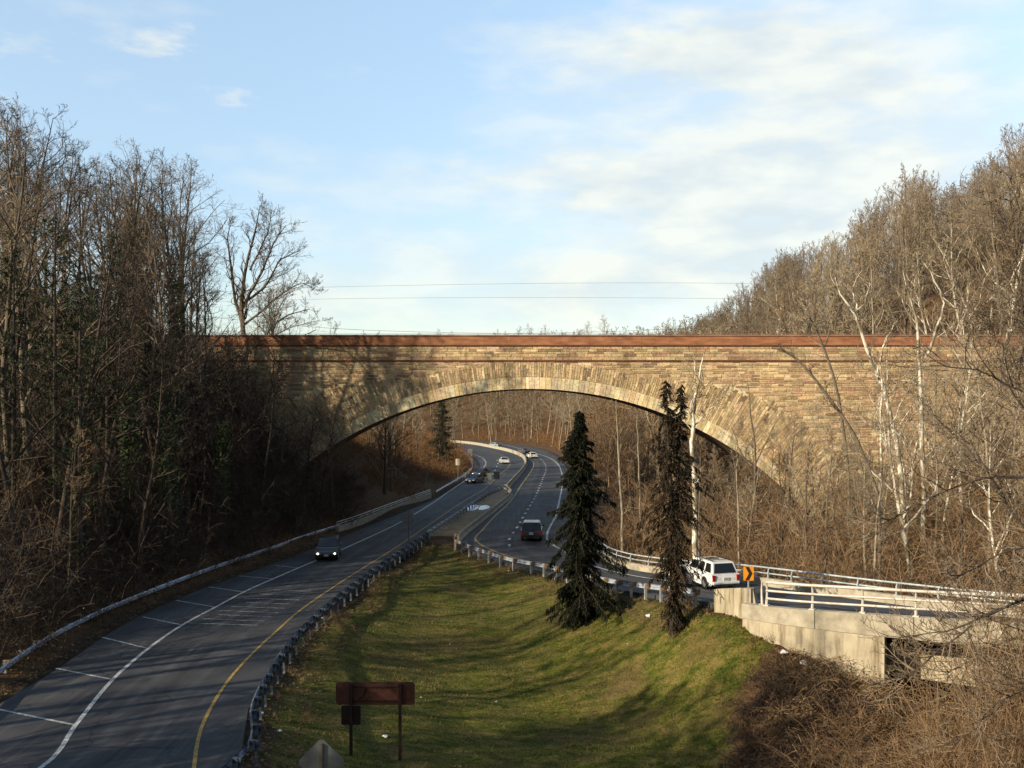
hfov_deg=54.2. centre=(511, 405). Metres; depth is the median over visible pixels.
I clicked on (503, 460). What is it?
sedan
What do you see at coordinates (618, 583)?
guardrail
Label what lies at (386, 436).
bare tree
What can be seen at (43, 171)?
bare tree
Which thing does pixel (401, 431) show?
bare tree
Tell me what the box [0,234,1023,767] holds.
ground
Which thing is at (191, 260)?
bare tree
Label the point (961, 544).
bare tree
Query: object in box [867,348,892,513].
sycamore tree
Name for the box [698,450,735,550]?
bare tree
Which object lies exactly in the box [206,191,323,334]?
bare tree
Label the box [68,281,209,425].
bare tree
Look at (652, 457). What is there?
bare tree
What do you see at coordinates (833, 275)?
bare tree
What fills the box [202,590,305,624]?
road marking
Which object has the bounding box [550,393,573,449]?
bare tree
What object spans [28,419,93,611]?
bare tree
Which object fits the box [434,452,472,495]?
guardrail
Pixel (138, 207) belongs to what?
bare tree
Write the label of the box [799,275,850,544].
bare tree
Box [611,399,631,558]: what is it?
bare tree
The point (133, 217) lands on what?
bare tree
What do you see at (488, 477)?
road sign
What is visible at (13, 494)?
bare tree
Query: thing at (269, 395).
bare tree
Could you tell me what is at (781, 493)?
bare tree
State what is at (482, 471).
sedan
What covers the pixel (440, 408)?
bare tree
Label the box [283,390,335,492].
bare tree
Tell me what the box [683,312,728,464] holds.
bare tree
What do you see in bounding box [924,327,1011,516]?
sycamore tree
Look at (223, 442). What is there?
bare tree
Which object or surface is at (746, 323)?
bare tree
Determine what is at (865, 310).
bare tree
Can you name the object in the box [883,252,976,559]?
sycamore tree
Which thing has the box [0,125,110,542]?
bare tree
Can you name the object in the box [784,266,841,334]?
bare tree
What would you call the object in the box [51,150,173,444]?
bare tree
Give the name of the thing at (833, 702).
bramble
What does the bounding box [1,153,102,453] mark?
bare tree
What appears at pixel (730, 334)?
bare tree
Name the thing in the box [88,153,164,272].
bare tree
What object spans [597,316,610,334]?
bare tree
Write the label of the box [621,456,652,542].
bare tree
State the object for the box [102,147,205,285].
bare tree
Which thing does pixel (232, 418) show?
bare tree
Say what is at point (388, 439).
bare tree
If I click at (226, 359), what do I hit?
bare tree
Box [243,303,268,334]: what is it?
bare tree
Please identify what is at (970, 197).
bare tree
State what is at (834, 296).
bare tree
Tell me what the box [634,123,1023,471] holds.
wood
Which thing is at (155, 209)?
bare tree
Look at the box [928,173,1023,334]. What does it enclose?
bare tree
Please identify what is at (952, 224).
bare tree
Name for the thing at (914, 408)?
bare tree
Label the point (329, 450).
bare tree
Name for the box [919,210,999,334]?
sycamore tree
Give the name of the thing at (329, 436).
bare tree
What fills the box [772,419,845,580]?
bare tree
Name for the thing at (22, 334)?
bare tree
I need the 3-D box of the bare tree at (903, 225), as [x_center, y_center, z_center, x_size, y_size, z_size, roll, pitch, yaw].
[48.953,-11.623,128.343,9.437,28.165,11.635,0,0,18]
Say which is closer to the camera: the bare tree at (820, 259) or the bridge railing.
the bridge railing
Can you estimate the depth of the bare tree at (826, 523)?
64.36 m
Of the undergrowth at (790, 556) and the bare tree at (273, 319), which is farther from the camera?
the bare tree at (273, 319)
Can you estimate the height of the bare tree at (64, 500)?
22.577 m
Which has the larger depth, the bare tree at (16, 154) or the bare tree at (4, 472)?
the bare tree at (16, 154)
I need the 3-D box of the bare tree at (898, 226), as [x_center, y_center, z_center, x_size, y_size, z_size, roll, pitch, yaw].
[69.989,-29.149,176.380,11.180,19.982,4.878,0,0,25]
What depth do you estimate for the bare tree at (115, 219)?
145.63 m
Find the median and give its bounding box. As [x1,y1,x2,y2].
[430,489,507,538]
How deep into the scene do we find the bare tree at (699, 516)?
74.70 m
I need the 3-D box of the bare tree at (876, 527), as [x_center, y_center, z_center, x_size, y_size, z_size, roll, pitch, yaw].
[23.920,8.036,64.585,8.370,14.960,3.652,0,0,-6]
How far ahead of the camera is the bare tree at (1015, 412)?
93.62 m
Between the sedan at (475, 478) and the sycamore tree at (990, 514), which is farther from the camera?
the sedan at (475, 478)
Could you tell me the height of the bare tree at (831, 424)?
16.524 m
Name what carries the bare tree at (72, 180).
on the ground at (700, 652)
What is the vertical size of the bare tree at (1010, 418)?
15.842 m
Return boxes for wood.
[361,309,753,442]
[554,305,789,504]
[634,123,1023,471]
[662,244,827,334]
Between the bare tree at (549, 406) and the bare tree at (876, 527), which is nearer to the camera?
the bare tree at (876, 527)
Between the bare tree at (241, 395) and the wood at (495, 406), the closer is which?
the bare tree at (241, 395)
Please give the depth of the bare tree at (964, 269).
135.31 m
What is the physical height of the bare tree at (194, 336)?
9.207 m
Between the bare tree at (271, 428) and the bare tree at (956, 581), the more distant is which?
the bare tree at (271, 428)
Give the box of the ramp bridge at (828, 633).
[714,588,1023,702]
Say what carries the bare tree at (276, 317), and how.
on the ground at (700, 652)
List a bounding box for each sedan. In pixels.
[465,474,484,482]
[472,468,490,475]
[488,442,501,446]
[499,457,508,463]
[516,448,529,452]
[526,452,537,457]
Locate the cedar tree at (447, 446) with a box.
[422,401,456,465]
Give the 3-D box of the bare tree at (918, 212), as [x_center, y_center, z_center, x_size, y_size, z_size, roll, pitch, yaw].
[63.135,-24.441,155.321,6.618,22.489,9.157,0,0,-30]
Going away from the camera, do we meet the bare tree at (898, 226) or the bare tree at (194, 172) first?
the bare tree at (194, 172)
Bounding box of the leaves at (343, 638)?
[0,532,877,767]
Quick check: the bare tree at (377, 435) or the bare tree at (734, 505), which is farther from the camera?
the bare tree at (377, 435)
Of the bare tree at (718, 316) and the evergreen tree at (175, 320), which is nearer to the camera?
the evergreen tree at (175, 320)
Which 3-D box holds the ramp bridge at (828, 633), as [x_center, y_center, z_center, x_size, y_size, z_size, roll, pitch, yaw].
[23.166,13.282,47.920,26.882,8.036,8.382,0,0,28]
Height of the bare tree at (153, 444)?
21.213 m
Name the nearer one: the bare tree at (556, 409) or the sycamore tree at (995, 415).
the sycamore tree at (995, 415)
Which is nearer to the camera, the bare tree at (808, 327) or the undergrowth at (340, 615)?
the undergrowth at (340, 615)
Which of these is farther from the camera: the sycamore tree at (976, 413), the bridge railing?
the sycamore tree at (976, 413)
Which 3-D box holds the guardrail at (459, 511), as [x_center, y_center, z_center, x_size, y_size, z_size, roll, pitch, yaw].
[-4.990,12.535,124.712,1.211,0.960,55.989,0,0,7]
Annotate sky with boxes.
[0,0,1023,334]
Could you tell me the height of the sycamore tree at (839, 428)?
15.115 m
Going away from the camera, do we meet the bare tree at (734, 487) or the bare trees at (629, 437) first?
the bare tree at (734, 487)
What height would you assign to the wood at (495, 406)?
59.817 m
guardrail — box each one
[0,524,340,672]
[222,532,428,767]
[426,485,505,538]
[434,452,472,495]
[454,534,699,606]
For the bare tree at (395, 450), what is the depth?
141.69 m
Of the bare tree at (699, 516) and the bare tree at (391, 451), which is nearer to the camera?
the bare tree at (699, 516)
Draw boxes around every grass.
[241,540,767,767]
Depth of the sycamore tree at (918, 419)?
96.12 m
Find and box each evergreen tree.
[0,250,66,537]
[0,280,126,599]
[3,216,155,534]
[57,234,180,543]
[103,272,208,490]
[140,298,210,434]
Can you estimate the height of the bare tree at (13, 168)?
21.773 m
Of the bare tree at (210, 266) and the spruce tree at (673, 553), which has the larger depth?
the bare tree at (210, 266)
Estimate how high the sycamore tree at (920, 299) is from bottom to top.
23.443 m
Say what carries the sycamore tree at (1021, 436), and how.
on the ground at (700, 652)
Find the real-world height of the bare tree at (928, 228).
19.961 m
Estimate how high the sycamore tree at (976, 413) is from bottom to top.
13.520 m
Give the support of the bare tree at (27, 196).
on the ground at (700, 652)
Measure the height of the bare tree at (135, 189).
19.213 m
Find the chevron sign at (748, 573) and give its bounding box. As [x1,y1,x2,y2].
[743,566,753,602]
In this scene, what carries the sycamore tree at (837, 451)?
on the ground at (700, 652)
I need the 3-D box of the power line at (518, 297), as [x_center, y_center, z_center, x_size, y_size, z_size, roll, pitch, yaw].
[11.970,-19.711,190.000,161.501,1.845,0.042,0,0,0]
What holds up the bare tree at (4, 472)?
on the ground at (700, 652)
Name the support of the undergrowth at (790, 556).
on the ground at (700, 652)
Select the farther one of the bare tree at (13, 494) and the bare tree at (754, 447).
the bare tree at (754, 447)
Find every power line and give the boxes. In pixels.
[186,314,894,332]
[203,283,813,292]
[215,297,847,301]
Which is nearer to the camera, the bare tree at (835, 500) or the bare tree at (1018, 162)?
the bare tree at (835, 500)
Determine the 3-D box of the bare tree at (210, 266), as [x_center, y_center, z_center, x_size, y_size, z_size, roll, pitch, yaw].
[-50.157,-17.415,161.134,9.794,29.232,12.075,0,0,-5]
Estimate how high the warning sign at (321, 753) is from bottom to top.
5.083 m
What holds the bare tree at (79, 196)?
on the ground at (700, 652)
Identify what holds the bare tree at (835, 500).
on the ground at (700, 652)
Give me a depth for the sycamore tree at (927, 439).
96.47 m
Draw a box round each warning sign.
[299,739,343,767]
[400,510,416,541]
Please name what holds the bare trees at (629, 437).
on the ground at (700, 652)
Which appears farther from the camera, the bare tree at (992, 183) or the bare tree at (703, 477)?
the bare tree at (992, 183)
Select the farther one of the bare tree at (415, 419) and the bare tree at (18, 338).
the bare tree at (415, 419)
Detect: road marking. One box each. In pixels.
[0,565,297,724]
[38,452,485,767]
[192,448,509,767]
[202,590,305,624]
[468,505,489,510]
[474,458,533,559]
[481,442,718,587]
[508,458,546,545]
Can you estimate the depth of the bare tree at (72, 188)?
101.49 m
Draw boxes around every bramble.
[698,647,971,767]
[749,485,1023,767]
[755,684,995,767]
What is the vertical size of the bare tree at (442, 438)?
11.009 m
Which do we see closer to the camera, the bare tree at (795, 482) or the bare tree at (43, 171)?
the bare tree at (43, 171)
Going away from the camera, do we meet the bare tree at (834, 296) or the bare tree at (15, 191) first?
the bare tree at (15, 191)
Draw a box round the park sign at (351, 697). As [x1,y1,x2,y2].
[336,682,414,759]
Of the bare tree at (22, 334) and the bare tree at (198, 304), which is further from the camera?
the bare tree at (198, 304)
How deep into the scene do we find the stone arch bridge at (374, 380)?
109.94 m
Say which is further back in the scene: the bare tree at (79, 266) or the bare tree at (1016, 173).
the bare tree at (1016, 173)
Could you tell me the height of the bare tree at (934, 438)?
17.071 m
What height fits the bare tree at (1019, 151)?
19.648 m
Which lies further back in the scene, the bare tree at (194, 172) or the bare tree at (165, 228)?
the bare tree at (194, 172)
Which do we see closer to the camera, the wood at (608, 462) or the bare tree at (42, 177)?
the bare tree at (42, 177)
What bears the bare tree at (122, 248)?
on the ground at (700, 652)
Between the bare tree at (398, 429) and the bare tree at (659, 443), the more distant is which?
the bare tree at (398, 429)
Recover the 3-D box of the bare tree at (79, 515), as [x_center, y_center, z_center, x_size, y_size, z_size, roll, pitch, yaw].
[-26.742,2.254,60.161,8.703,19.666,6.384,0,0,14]
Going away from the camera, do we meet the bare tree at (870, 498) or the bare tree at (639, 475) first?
the bare tree at (870, 498)
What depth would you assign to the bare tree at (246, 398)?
92.61 m
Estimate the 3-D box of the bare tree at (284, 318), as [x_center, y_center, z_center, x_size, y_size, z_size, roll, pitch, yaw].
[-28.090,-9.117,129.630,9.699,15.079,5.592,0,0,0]
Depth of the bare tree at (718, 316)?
169.75 m
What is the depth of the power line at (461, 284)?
189.99 m
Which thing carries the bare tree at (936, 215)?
on the ground at (700, 652)
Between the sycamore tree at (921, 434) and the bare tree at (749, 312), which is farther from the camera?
the bare tree at (749, 312)
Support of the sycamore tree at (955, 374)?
on the ground at (700, 652)
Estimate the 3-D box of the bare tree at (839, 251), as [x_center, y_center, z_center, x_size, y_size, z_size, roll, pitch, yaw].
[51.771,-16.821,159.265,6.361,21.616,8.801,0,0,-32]
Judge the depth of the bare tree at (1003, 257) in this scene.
129.41 m
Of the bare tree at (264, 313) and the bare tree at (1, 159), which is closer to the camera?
the bare tree at (1, 159)
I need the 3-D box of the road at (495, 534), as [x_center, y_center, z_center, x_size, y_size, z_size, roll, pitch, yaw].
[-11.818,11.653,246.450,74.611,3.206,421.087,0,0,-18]
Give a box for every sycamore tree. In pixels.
[672,319,730,501]
[757,265,805,334]
[762,288,800,334]
[802,420,863,529]
[815,336,968,533]
[824,261,911,559]
[834,339,968,595]
[836,418,884,583]
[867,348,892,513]
[867,367,956,496]
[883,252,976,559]
[883,340,980,508]
[885,241,980,334]
[891,196,932,306]
[904,393,993,558]
[911,205,1022,334]
[913,301,1002,506]
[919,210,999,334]
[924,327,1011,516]
[928,339,996,447]
[936,382,1000,485]
[946,279,1023,486]
[951,412,1023,603]
[960,167,1023,331]
[980,307,1023,471]
[990,385,1023,472]
[1016,420,1023,485]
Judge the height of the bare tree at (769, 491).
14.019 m
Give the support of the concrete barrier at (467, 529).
on the road at (495, 534)
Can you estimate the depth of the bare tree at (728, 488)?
95.23 m
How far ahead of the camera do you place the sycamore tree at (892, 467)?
70.06 m
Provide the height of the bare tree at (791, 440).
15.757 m
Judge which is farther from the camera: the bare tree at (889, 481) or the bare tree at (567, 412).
the bare tree at (567, 412)
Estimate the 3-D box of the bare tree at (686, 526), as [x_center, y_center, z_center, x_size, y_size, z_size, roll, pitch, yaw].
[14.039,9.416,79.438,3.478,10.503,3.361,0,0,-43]
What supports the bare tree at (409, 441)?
on the ground at (700, 652)
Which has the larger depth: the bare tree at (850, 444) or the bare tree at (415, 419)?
the bare tree at (415, 419)
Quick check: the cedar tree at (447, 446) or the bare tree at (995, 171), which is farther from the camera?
the bare tree at (995, 171)
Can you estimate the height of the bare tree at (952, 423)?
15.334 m
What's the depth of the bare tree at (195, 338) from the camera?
86.33 m
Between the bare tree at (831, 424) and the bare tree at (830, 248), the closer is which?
the bare tree at (831, 424)
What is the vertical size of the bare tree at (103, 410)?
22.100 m
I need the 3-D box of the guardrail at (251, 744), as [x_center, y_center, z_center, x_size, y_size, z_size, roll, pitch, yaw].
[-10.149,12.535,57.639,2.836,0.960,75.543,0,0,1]
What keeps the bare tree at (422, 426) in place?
on the ground at (700, 652)
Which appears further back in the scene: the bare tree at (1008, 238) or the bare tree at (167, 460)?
the bare tree at (1008, 238)
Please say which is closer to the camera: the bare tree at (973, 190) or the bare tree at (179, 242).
the bare tree at (179, 242)
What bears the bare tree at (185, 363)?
on the ground at (700, 652)
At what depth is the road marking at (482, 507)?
125.08 m
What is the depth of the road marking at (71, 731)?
48.34 m
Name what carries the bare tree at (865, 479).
on the ground at (700, 652)
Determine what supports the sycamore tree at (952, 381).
on the ground at (700, 652)
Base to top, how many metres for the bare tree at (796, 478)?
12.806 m
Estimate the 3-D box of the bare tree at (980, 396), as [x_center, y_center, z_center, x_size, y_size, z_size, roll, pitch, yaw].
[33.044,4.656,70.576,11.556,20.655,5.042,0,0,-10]
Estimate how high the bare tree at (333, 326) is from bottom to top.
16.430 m
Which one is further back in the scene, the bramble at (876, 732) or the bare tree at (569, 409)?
the bare tree at (569, 409)
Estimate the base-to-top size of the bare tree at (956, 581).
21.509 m
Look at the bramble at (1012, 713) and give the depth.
36.30 m
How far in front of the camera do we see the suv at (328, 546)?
83.58 m
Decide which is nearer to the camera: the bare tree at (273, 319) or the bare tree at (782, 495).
the bare tree at (782, 495)
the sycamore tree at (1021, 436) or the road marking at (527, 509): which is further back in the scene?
the road marking at (527, 509)
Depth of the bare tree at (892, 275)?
140.46 m
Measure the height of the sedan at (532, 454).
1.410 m
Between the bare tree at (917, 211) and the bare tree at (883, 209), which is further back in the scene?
the bare tree at (883, 209)
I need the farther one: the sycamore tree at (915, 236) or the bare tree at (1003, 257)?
the sycamore tree at (915, 236)
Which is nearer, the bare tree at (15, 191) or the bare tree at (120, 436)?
the bare tree at (120, 436)
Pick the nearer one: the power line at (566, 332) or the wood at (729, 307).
the power line at (566, 332)
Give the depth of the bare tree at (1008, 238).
133.57 m
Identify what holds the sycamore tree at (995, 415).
on the ground at (700, 652)
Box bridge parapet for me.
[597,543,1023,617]
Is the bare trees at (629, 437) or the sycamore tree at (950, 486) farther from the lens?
the bare trees at (629, 437)
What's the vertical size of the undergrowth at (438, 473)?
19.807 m
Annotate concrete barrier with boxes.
[453,440,526,486]
[458,484,512,540]
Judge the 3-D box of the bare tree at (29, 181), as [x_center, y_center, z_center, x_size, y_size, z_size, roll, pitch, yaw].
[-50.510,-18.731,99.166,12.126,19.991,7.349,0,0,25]
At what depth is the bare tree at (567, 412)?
273.69 m
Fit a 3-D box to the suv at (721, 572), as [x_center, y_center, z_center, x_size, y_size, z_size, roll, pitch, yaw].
[12.550,10.546,64.400,2.330,1.869,5.160,0,0,-17]
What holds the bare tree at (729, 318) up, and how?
on the ground at (700, 652)
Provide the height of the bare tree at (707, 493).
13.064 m
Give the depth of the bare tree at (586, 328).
503.81 m
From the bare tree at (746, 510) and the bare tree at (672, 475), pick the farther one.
the bare tree at (672, 475)
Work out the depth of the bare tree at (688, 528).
85.89 m
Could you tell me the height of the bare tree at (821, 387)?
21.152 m
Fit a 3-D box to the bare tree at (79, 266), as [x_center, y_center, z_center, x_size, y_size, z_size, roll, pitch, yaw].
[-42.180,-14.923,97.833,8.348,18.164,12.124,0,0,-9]
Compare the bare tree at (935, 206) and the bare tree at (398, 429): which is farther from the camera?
the bare tree at (935, 206)
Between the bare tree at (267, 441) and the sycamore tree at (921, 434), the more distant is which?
the bare tree at (267, 441)
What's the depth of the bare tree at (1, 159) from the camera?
97.99 m
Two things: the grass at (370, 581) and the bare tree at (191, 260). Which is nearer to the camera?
the grass at (370, 581)
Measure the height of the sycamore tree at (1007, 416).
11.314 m
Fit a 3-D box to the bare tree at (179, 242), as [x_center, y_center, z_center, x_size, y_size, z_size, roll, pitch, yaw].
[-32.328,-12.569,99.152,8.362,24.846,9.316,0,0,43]
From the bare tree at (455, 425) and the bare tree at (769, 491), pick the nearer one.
the bare tree at (769, 491)
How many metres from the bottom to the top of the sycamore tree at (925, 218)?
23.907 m
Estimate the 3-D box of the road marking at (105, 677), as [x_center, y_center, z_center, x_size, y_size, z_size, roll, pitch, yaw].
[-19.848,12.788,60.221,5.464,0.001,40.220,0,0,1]
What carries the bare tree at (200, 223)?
on the ground at (700, 652)
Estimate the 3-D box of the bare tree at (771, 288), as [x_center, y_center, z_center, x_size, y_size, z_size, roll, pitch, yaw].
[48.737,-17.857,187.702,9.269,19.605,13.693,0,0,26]
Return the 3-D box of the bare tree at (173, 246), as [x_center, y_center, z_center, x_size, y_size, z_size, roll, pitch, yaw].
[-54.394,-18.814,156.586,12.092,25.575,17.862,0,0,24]
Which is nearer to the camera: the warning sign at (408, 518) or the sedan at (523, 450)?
the warning sign at (408, 518)
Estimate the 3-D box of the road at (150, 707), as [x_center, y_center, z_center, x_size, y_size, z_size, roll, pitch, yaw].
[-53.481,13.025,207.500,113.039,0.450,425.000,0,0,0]
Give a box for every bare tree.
[0,92,76,340]
[0,96,20,206]
[0,101,57,306]
[0,101,93,281]
[0,109,53,201]
[0,109,58,316]
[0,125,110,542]
[0,130,43,233]
[0,131,93,302]
[0,144,96,290]
[0,167,51,394]
[0,167,57,484]
[0,171,118,490]
[0,172,101,382]
[0,226,186,576]
[0,356,130,571]
[0,435,41,588]
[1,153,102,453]
[3,104,85,279]
[3,147,42,222]
[5,220,141,497]
[7,264,158,508]
[21,131,81,308]
[26,140,110,319]
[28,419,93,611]
[29,153,128,334]
[31,281,202,552]
[34,157,117,331]
[38,137,106,296]
[41,158,140,299]
[41,190,176,484]
[42,176,113,394]
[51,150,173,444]
[57,251,243,540]
[67,150,186,305]
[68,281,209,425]
[71,213,201,469]
[71,338,229,581]
[77,193,217,551]
[80,171,158,310]
[81,160,164,288]
[85,262,259,529]
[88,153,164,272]
[91,154,207,363]
[94,152,212,270]
[94,187,139,297]
[94,234,187,414]
[95,165,166,294]
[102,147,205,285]
[113,135,183,280]
[114,204,211,295]
[118,194,221,344]
[118,266,215,503]
[127,165,174,343]
[137,276,219,477]
[142,157,244,373]
[155,153,245,326]
[155,239,225,441]
[156,253,283,502]
[162,214,227,308]
[165,330,291,528]
[179,210,235,333]
[179,319,206,373]
[181,217,230,327]
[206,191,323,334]
[207,356,270,492]
[208,331,243,408]
[208,348,270,489]
[213,335,263,439]
[219,351,321,517]
[220,341,297,476]
[233,371,285,458]
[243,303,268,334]
[244,285,285,334]
[247,392,316,508]
[248,279,327,334]
[251,289,294,334]
[260,281,332,334]
[278,397,354,519]
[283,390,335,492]
[309,398,348,511]
[327,318,341,334]
[364,425,410,488]
[365,419,419,494]
[367,423,383,471]
[372,416,414,491]
[378,418,395,455]
[383,420,400,480]
[386,409,418,466]
[390,412,419,463]
[391,423,405,470]
[396,414,418,472]
[401,407,429,451]
[411,408,426,436]
[413,414,425,445]
[432,402,455,460]
[440,420,456,477]
[446,401,462,452]
[481,393,494,442]
[522,390,542,436]
[540,391,561,432]
[542,392,573,443]
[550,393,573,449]
[554,393,576,440]
[559,394,595,418]
[561,394,579,429]
[582,321,595,333]
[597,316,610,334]
[606,449,635,525]
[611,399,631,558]
[611,404,690,495]
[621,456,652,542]
[629,411,649,537]
[631,451,690,538]
[657,431,683,548]
[661,347,736,558]
[666,467,717,564]
[680,437,731,556]
[682,481,708,556]
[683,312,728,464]
[686,451,718,506]
[688,439,733,547]
[688,453,731,555]
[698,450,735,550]
[698,455,742,552]
[704,310,724,334]
[709,445,772,553]
[721,300,750,334]
[721,324,745,471]
[721,375,789,541]
[722,438,752,571]
[723,430,775,520]
[725,455,751,535]
[725,455,779,556]
[727,461,765,547]
[728,287,762,334]
[733,444,814,577]
[736,438,784,561]
[738,294,769,334]
[746,259,796,333]
[758,437,824,523]
[768,336,881,591]
[770,442,840,567]
[771,410,833,545]
[771,456,810,562]
[772,285,804,334]
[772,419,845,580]
[779,452,815,511]
[781,399,870,569]
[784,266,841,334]
[786,428,847,583]
[793,394,862,543]
[795,261,855,334]
[798,279,863,334]
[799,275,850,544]
[799,455,851,560]
[801,242,837,333]
[803,442,843,494]
[811,415,932,590]
[814,232,843,287]
[818,234,855,334]
[819,252,850,319]
[821,242,852,333]
[824,438,884,590]
[826,235,903,334]
[828,434,865,535]
[831,433,902,578]
[834,224,894,334]
[839,306,1023,767]
[839,435,918,586]
[841,228,923,334]
[853,216,889,300]
[853,437,927,527]
[859,205,926,334]
[860,441,894,520]
[863,196,901,293]
[869,148,1023,701]
[870,177,950,278]
[871,356,952,501]
[872,243,922,334]
[878,190,940,289]
[880,188,935,293]
[894,177,940,317]
[901,180,949,266]
[901,383,991,583]
[912,328,1023,596]
[912,332,961,487]
[913,180,944,238]
[914,182,950,297]
[917,373,1011,534]
[924,182,942,244]
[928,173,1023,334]
[928,190,968,285]
[928,203,977,274]
[928,439,1017,599]
[941,196,1006,334]
[957,171,984,221]
[959,177,978,248]
[960,200,1023,321]
[976,163,1006,223]
[977,162,1008,254]
[983,150,1008,222]
[986,158,1023,329]
[988,355,1023,514]
[993,364,1023,497]
[1002,403,1023,502]
[1004,135,1023,178]
[1007,140,1023,201]
[1008,149,1023,197]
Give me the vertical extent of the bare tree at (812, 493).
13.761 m
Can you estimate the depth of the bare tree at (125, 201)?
132.24 m
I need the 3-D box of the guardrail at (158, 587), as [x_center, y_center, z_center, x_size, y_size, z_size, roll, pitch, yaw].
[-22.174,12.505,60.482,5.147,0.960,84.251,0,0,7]
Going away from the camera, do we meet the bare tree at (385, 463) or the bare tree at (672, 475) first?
the bare tree at (672, 475)
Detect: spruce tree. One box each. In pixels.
[544,411,632,630]
[625,380,733,639]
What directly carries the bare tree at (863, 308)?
on the ground at (700, 652)
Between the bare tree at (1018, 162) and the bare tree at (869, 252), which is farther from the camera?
the bare tree at (1018, 162)
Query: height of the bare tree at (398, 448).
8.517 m
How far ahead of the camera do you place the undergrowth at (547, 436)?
330.18 m
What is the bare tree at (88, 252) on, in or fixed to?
on the ground at (700, 652)
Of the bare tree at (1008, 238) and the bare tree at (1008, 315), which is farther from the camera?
the bare tree at (1008, 238)
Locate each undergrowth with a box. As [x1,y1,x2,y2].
[0,216,373,665]
[0,535,880,767]
[326,421,482,500]
[462,409,725,483]
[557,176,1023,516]
[596,380,1023,650]
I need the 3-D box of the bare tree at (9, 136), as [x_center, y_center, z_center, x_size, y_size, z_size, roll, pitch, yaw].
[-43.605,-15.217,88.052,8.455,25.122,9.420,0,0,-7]
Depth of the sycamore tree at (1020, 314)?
97.58 m
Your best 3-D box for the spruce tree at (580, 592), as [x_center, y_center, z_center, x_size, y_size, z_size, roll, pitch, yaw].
[4.161,7.172,60.367,5.738,13.798,6.597,0,0,-38]
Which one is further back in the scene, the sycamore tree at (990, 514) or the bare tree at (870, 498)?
the bare tree at (870, 498)
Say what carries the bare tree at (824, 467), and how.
on the ground at (700, 652)
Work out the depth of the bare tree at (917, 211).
179.43 m
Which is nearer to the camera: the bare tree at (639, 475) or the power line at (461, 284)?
the bare tree at (639, 475)
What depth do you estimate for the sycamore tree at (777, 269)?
176.05 m
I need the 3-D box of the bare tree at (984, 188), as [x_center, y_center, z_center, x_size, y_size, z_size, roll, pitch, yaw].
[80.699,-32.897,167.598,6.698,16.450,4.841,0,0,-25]
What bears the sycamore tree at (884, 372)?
on the ground at (700, 652)
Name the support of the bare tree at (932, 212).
on the ground at (700, 652)
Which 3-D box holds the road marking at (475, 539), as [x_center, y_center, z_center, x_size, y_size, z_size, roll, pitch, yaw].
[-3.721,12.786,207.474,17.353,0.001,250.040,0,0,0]
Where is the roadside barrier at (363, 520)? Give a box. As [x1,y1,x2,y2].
[335,489,431,531]
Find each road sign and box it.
[486,473,491,481]
[493,472,499,490]
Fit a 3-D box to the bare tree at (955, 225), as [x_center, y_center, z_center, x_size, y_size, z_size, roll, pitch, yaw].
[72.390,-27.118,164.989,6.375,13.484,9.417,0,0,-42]
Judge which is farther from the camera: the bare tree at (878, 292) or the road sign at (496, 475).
the road sign at (496, 475)
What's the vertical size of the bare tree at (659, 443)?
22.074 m
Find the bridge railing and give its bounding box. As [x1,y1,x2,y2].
[759,581,1023,620]
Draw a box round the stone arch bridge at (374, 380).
[159,334,1023,529]
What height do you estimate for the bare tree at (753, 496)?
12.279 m
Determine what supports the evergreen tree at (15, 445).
on the ground at (700, 652)
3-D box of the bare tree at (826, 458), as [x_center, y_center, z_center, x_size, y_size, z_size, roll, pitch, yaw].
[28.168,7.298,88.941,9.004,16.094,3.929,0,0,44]
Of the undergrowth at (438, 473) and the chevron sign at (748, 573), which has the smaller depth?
the chevron sign at (748, 573)
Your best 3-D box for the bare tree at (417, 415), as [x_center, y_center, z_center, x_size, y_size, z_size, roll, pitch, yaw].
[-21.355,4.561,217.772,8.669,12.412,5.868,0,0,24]
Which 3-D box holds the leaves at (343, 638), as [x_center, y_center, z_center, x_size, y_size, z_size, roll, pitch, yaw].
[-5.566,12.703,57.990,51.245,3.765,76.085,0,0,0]
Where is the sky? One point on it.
(641, 158)
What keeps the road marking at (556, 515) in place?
on the road at (495, 534)
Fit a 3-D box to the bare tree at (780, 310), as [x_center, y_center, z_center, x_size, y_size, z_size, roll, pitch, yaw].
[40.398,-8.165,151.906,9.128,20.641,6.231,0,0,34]
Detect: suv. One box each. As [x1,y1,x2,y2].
[314,535,340,559]
[520,520,543,539]
[680,555,739,588]
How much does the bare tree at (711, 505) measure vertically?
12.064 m
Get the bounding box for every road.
[0,442,524,767]
[462,441,1023,621]
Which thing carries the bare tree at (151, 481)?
on the ground at (700, 652)
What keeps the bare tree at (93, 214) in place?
on the ground at (700, 652)

